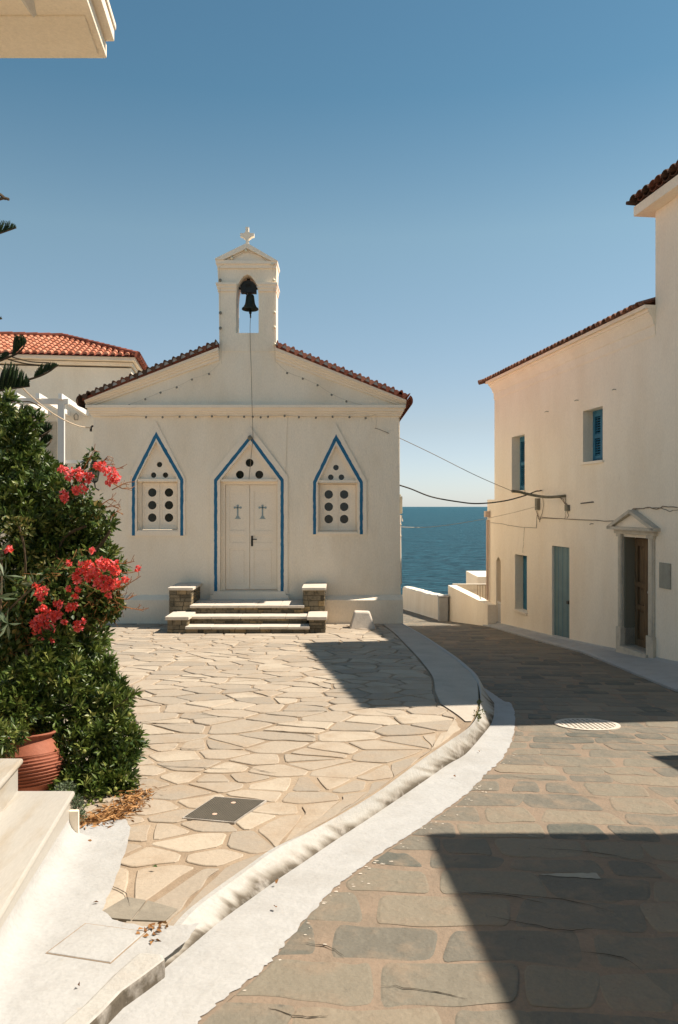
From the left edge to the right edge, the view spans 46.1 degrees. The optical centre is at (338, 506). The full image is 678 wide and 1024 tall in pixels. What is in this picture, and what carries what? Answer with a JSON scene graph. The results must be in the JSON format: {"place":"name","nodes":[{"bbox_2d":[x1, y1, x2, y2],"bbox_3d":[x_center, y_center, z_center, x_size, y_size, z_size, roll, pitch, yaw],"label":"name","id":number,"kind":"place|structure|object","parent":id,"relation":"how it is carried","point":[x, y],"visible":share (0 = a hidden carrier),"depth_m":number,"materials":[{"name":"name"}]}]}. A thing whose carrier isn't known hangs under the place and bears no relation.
{"place":"outdoors","nodes":[
{"label":"outdoors","id":0,"kind":"place"},
{"bbox_2d":[9,819,198,1023],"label":"whitewashed pavement","id":1,"kind":"structure","parent":0,"point":[54,992],"depth_m":3.10,"materials":[{"name":"white paint"}]},
{"bbox_2d":[0,759,78,928],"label":"marble steps","id":2,"kind":"structure","parent":1,"relation":"on","point":[32,824],"depth_m":3.77,"materials":[{"name":"white stone"}]},
{"bbox_2d":[0,820,98,1023],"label":"whitewash cove","id":3,"kind":"object","parent":1,"relation":"on","point":[29,925],"visible":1,"depth_m":3.30,"materials":[{"name":"white paint"}]},
{"bbox_2d":[45,923,146,963],"bbox_3d":[-0.946,1.715,3.121,0.292,0.033,0.252,0,0,15],"label":"whitewashed hatch","id":4,"kind":"object","parent":1,"relation":"on","point":[99,943],"visible":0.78,"depth_m":3.10,"materials":[{"name":"white paint"}]},
{"bbox_2d":[136,920,167,943],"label":"leaf scraps","id":5,"kind":"object","parent":1,"relation":"on","point":[152,927],"visible":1,"depth_m":3.21,"materials":[{"name":"brown plant"}]},
{"bbox_2d":[49,623,478,925],"bbox_3d":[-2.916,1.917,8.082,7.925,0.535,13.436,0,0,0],"label":"plaza paving","id":6,"kind":"structure","parent":0,"point":[418,696],"depth_m":6.64,"materials":[{"name":"beige stone"}]},
{"bbox_2d":[0,541,45,648],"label":"long leaved plant","id":7,"kind":"object","parent":6,"relation":"on","point":[34,585],"visible":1,"depth_m":5.18,"materials":[{"name":"green plant"}]},
{"bbox_2d":[0,515,56,580],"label":"bright sapling","id":8,"kind":"object","parent":6,"relation":"on","point":[20,529],"visible":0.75,"depth_m":5.74,"materials":[{"name":"green plant"}]},
{"bbox_2d":[0,193,57,446],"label":"norfolk pine","id":9,"kind":"object","parent":6,"relation":"on","point":[11,378],"visible":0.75,"depth_m":7.19,"materials":[{"name":"green plant"}]},
{"bbox_2d":[4,730,64,790],"bbox_3d":[-1.946,1.616,5.025,0.406,0.402,0.405,0,0,0],"label":"terracotta pot","id":10,"kind":"object","parent":6,"relation":"on","point":[39,768],"visible":0.56,"depth_m":4.90,"materials":[{"name":"orange ceramic"}]},
{"bbox_2d":[54,780,87,821],"bbox_3d":[-1.473,1.650,4.423,0.144,0.258,0.336,0,0,-40],"label":"dusty weed","id":11,"kind":"object","parent":6,"relation":"on","point":[78,804],"visible":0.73,"depth_m":4.34,"materials":[{"name":"green plant"}]},
{"bbox_2d":[0,616,149,805],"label":"shrub","id":12,"kind":"object","parent":6,"relation":"on","point":[90,698],"visible":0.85,"depth_m":5.16,"materials":[{"name":"green plant"}]},
{"bbox_2d":[0,446,147,672],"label":"bougainvillea","id":13,"kind":"object","parent":12,"relation":"on","point":[81,592],"visible":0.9,"depth_m":5.50,"materials":[{"name":"red plant"}]},
{"bbox_2d":[79,784,163,828],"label":"leaf litter","id":14,"kind":"object","parent":6,"relation":"on","point":[107,814],"visible":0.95,"depth_m":4.59,"materials":[{"name":"brown plant"}]},
{"bbox_2d":[103,897,145,921],"bbox_3d":[-0.927,1.731,3.429,0.152,0.020,0.194,0,0,10],"label":"slate patch","id":15,"kind":"object","parent":6,"relation":"on","point":[124,910],"visible":0.94,"depth_m":3.41,"materials":[{"name":"grey stone"}]},
{"bbox_2d":[133,901,176,921],"bbox_3d":[-0.774,1.730,3.399,0.154,0.019,0.177,0,0,7],"label":"slate patch","id":16,"kind":"object","parent":6,"relation":"on","point":[150,911],"visible":0.87,"depth_m":3.38,"materials":[{"name":"grey stone"}]},
{"bbox_2d":[182,796,266,824],"bbox_3d":[-0.664,1.777,4.672,0.331,0.032,0.433,0,0,19],"label":"square cover","id":17,"kind":"object","parent":6,"relation":"on","point":[232,811],"visible":1,"depth_m":4.65,"materials":[{"name":"metal"}]},
{"bbox_2d":[76,227,412,623],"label":"chapel","id":18,"kind":"structure","parent":6,"relation":"on","point":[321,502],"depth_m":14.80,"materials":[{"name":"paint"}]},
{"bbox_2d":[0,367,90,427],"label":"rope cable","id":19,"kind":"object","parent":18,"relation":"attached to","point":[49,410],"visible":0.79,"depth_m":12.31,"materials":[{"name":"fabric"}]},
{"bbox_2d":[90,461,99,490],"bbox_3d":[-4.442,-0.602,14.613,0.205,0.614,0.340,0,0,21],"label":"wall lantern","id":20,"kind":"object","parent":18,"relation":"attached to","point":[94,481],"depth_m":14.52,"materials":[{"name":"metal"}]},
{"bbox_2d":[127,422,185,535],"bbox_3d":[-3.388,-0.523,14.887,1.078,2.125,0.226,0,0,0],"label":"window","id":21,"kind":"structure","parent":18,"relation":"in","point":[161,483],"depth_m":14.85,"materials":[{"name":"blue paint"}]},
{"bbox_2d":[239,278,257,315],"bbox_3d":[-1.682,-3.920,14.999,0.328,0.749,0.326,0,0,-44],"label":"church bell","id":22,"kind":"object","parent":18,"relation":"hanging from","point":[248,288],"visible":0.98,"depth_m":14.93,"materials":[{"name":"brown metal"}]},
{"bbox_2d":[249,316,252,475],"bbox_3d":[-1.642,-2.041,14.791,0.072,3.069,0.343,0,0,-17],"label":"bell rope","id":23,"kind":"object","parent":22,"relation":"hanging from","point":[251,391],"visible":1,"depth_m":14.75,"materials":[{"name":"brown fabric"}]},
{"bbox_2d":[210,427,288,599],"bbox_3d":[-1.664,0.117,14.855,1.461,3.211,0.290,0,0,0],"label":"doorway","id":24,"kind":"structure","parent":18,"relation":"in","point":[254,507],"depth_m":14.89,"materials":[{"name":"blue paint"}]},
{"bbox_2d":[123,249,376,456],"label":"string lights","id":25,"kind":"object","parent":18,"relation":"attached to","point":[274,312],"visible":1,"depth_m":14.71,"materials":[{"name":"plastic"}]},
{"bbox_2d":[309,424,366,533],"bbox_3d":[-0.024,-0.511,14.887,1.078,2.052,0.226,0,0,0],"label":"window","id":26,"kind":"structure","parent":18,"relation":"in","point":[333,509],"depth_m":14.85,"materials":[{"name":"blue paint"}]},
{"bbox_2d":[375,428,510,490],"bbox_3d":[2.126,-0.883,15.527,3.358,1.135,0.078,0,0,-30],"label":"long wire","id":27,"kind":"object","parent":18,"relation":"attached to","point":[445,460],"visible":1,"depth_m":15.45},
{"bbox_2d":[400,485,541,503],"bbox_3d":[2.799,-0.233,16.038,4.002,0.372,0.114,0,0,-34],"label":"black cable","id":28,"kind":"object","parent":18,"relation":"hanging from","point":[467,502],"visible":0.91,"depth_m":15.78,"materials":[{"name":"black rubber"}]},
{"bbox_2d":[165,583,326,633],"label":"stone steps","id":29,"kind":"structure","parent":6,"relation":"on","point":[190,611],"depth_m":13.72,"materials":[{"name":"beige stone"}]},
{"bbox_2d":[113,712,399,901],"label":"plaza cracks","id":30,"kind":"object","parent":6,"relation":"on","point":[199,767],"visible":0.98,"depth_m":5.51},
{"bbox_2d":[350,610,375,628],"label":"concrete block","id":31,"kind":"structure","parent":6,"relation":"on","point":[361,619],"depth_m":13.90,"materials":[{"name":"white concrete"}]},
{"bbox_2d":[383,624,477,720],"bbox_3d":[1.209,2.008,10.825,0.652,0.298,7.846,0,0,-1],"label":"plaza edge strip","id":32,"kind":"object","parent":6,"relation":"on","point":[456,687],"visible":1,"depth_m":9.24,"materials":[{"name":"grey concrete"}]},
{"bbox_2d":[63,623,493,1023],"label":"kerb","id":33,"kind":"structure","parent":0,"point":[213,908],"depth_m":3.84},
{"bbox_2d":[473,699,485,721],"bbox_3d":[1.299,1.854,7.316,0.122,0.092,0.795,0,0,14],"label":"kerb weed","id":34,"kind":"object","parent":33,"relation":"on","point":[479,714],"visible":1,"depth_m":7.17,"materials":[{"name":"green plant"}]},
{"bbox_2d":[0,0,677,506],"label":"sky","id":35,"kind":"structure","parent":0,"point":[438,191],"materials":[{"name":"blue"}]},
{"bbox_2d":[198,609,677,1023],"bbox_3d":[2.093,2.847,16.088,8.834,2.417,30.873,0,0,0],"label":"road paving","id":36,"kind":"structure","parent":0,"point":[340,984],"depth_m":3.73,"materials":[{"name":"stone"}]},
{"bbox_2d":[109,688,514,1023],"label":"whitewashed gutter","id":37,"kind":"object","parent":36,"relation":"on","point":[237,948],"visible":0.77,"depth_m":3.60,"materials":[{"name":"white paint"}]},
{"bbox_2d":[243,753,515,990],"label":"paint splashes","id":38,"kind":"object","parent":36,"relation":"on","point":[392,861],"visible":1,"depth_m":4.10,"materials":[{"name":"white paint"}]},
{"bbox_2d":[403,586,443,619],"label":"sea wall","id":39,"kind":"structure","parent":36,"relation":"on","point":[421,601],"depth_m":27.39,"materials":[{"name":"paint"}]},
{"bbox_2d":[437,595,448,620],"bbox_3d":[3.065,3.259,23.485,0.330,1.297,0.330,0,0,0],"label":"wall post","id":40,"kind":"object","parent":36,"relation":"on","point":[442,607],"depth_m":23.35,"materials":[{"name":"white paint"}]},
{"bbox_2d":[268,775,659,1016],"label":"road cracks","id":41,"kind":"object","parent":36,"relation":"on","point":[497,917],"visible":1,"depth_m":3.34,"materials":[{"name":"grey stone"}]},
{"bbox_2d":[452,584,485,598],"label":"terrace wall","id":42,"kind":"structure","parent":36,"relation":"on","point":[472,588],"depth_m":23.70,"materials":[{"name":"grey stone"}]},
{"bbox_2d":[448,585,497,625],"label":"parapet wall","id":43,"kind":"structure","parent":36,"relation":"on","point":[466,606],"depth_m":21.60,"materials":[{"name":"paint"}]},
{"bbox_2d":[477,585,485,598],"bbox_3d":[4.019,2.417,22.050,0.030,0.734,2.320,0,0,1],"label":"terrace railing","id":44,"kind":"object","parent":43,"relation":"on","point":[482,590],"visible":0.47,"depth_m":22.28,"materials":[{"name":"brown metal"}]},
{"bbox_2d":[511,832,600,878],"bbox_3d":[1.120,1.810,3.846,0.311,0.096,1.402,0,0,0],"label":"paint scrape","id":45,"kind":"object","parent":36,"relation":"on","point":[588,875],"visible":1,"depth_m":3.93,"materials":[{"name":"grey paint"}]},
{"bbox_2d":[554,718,620,730],"bbox_3d":[2.390,2.098,7.669,0.610,0.062,0.610,0,0,0],"label":"round cover","id":46,"kind":"object","parent":36,"relation":"on","point":[586,724],"visible":1,"depth_m":7.64,"materials":[{"name":"metal"}]},
{"bbox_2d":[400,507,486,594],"bbox_3d":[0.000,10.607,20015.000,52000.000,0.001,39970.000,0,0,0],"label":"sea","id":47,"kind":"structure","parent":0,"point":[440,558],"depth_m":211.66,"materials":[{"name":"liquid"}]},
{"bbox_2d":[483,622,677,691],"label":"house pavement","id":48,"kind":"structure","parent":0,"point":[661,671],"depth_m":12.81,"materials":[{"name":"grey concrete"}]},
{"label":"hillside","id":49,"kind":"structure","parent":0,"visible":0},
{"bbox_2d":[0,460,92,545],"bbox_3d":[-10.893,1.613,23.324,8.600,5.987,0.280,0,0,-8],"label":"terrace balustrade","id":50,"kind":"object","parent":49,"relation":"on","point":[71,462],"visible":0.14,"depth_m":23.66,"materials":[{"name":"paint"}]},
{"bbox_2d":[11,393,88,464],"bbox_3d":[-11.839,-2.036,25.034,7.200,2.539,4.550,0,0,-8],"label":"pergola","id":51,"kind":"object","parent":50,"relation":"on","point":[60,402],"visible":0.7,"depth_m":23.43,"materials":[{"name":"grey paint"}]},
{"bbox_2d":[0,0,115,57],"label":"house","id":52,"kind":"structure","parent":49,"relation":"on","point":[57,28],"depth_m":4.66,"materials":[{"name":"paint"}]},
{"bbox_2d":[0,387,131,658],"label":"tall shrub","id":53,"kind":"object","parent":49,"relation":"on","point":[25,489],"visible":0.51,"depth_m":6.13,"materials":[{"name":"green plant"}]},
{"bbox_2d":[0,331,147,472],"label":"tiled house","id":54,"kind":"structure","parent":49,"relation":"on","point":[83,366],"depth_m":27.73,"materials":[{"name":"paint"}]},
{"bbox_2d":[466,571,485,583],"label":"outhouse","id":55,"kind":"structure","parent":49,"relation":"on","point":[475,577],"depth_m":28.48,"materials":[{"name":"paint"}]},
{"bbox_2d":[478,160,677,661],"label":"white house","id":56,"kind":"structure","parent":49,"relation":"on","point":[606,449],"depth_m":14.42,"materials":[{"name":"paint"}]},
{"bbox_2d":[410,507,533,527],"bbox_3d":[2.586,0.198,16.341,3.859,0.423,0.538,0,0,-36],"label":"pale wire","id":57,"kind":"object","parent":56,"relation":"attached to","point":[464,522],"visible":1,"depth_m":16.53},
{"bbox_2d":[497,601,500,621],"bbox_3d":[4.175,2.184,19.891,0.387,2.064,0.404,0,0,0],"label":"arched doorway","id":58,"kind":"structure","parent":56,"relation":"in","point":[499,603],"depth_m":19.92,"materials":[{"name":"white paint"}]},
{"bbox_2d":[510,436,524,492],"bbox_3d":[4.296,-0.986,18.532,0.350,1.321,0.908,0,0,-8],"label":"window","id":59,"kind":"structure","parent":56,"relation":"in","point":[522,439],"depth_m":18.84,"materials":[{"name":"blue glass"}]},
{"bbox_2d":[513,555,527,614],"bbox_3d":[4.296,1.781,18.353,0.300,1.331,0.836,0,0,-8],"label":"window","id":60,"kind":"structure","parent":56,"relation":"in","point":[522,611],"depth_m":18.55,"materials":[{"name":"blue wood"}]},
{"bbox_2d":[535,498,539,509],"bbox_3d":[4.302,-0.052,17.266,0.070,0.254,0.133,0,0,-8],"label":"junction box","id":61,"kind":"object","parent":56,"relation":"attached to","point":[537,503],"visible":1,"depth_m":17.20,"materials":[{"name":"grey plastic"}]},
{"bbox_2d":[511,490,565,497],"bbox_3d":[4.109,-0.257,16.249,1.136,0.185,0.365,0,0,32],"label":"cable bundle","id":62,"kind":"object","parent":56,"relation":"attached to","point":[536,495],"visible":1,"depth_m":16.39,"materials":[{"name":"black rubber"}]},
{"bbox_2d":[554,546,568,637],"bbox_3d":[4.542,1.848,16.160,0.100,2.074,0.848,0,0,-8],"label":"street door","id":63,"kind":"structure","parent":56,"relation":"in","point":[561,554],"depth_m":16.23,"materials":[{"name":"blue wood"}]},
{"bbox_2d":[564,505,569,510],"bbox_3d":[4.517,0.026,15.764,0.060,0.120,0.132,0,0,-8],"label":"junction box","id":64,"kind":"object","parent":56,"relation":"attached to","point":[566,507],"visible":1,"depth_m":15.71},
{"bbox_2d":[498,498,677,545],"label":"wall wiring","id":65,"kind":"object","parent":56,"relation":"attached to","point":[565,503],"depth_m":15.86,"materials":[{"name":"black rubber"}]},
{"bbox_2d":[580,409,603,464],"bbox_3d":[4.825,-1.302,14.752,0.350,1.022,0.887,0,0,-8],"label":"window","id":66,"kind":"structure","parent":56,"relation":"in","point":[598,414],"depth_m":14.95,"materials":[{"name":"blue wood"}]},
{"bbox_2d":[606,510,660,658],"bbox_3d":[5.018,1.355,13.190,0.480,2.610,1.541,0,0,-8],"label":"door frame","id":67,"kind":"structure","parent":56,"relation":"in","point":[638,629],"depth_m":13.45,"materials":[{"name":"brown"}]}
]}

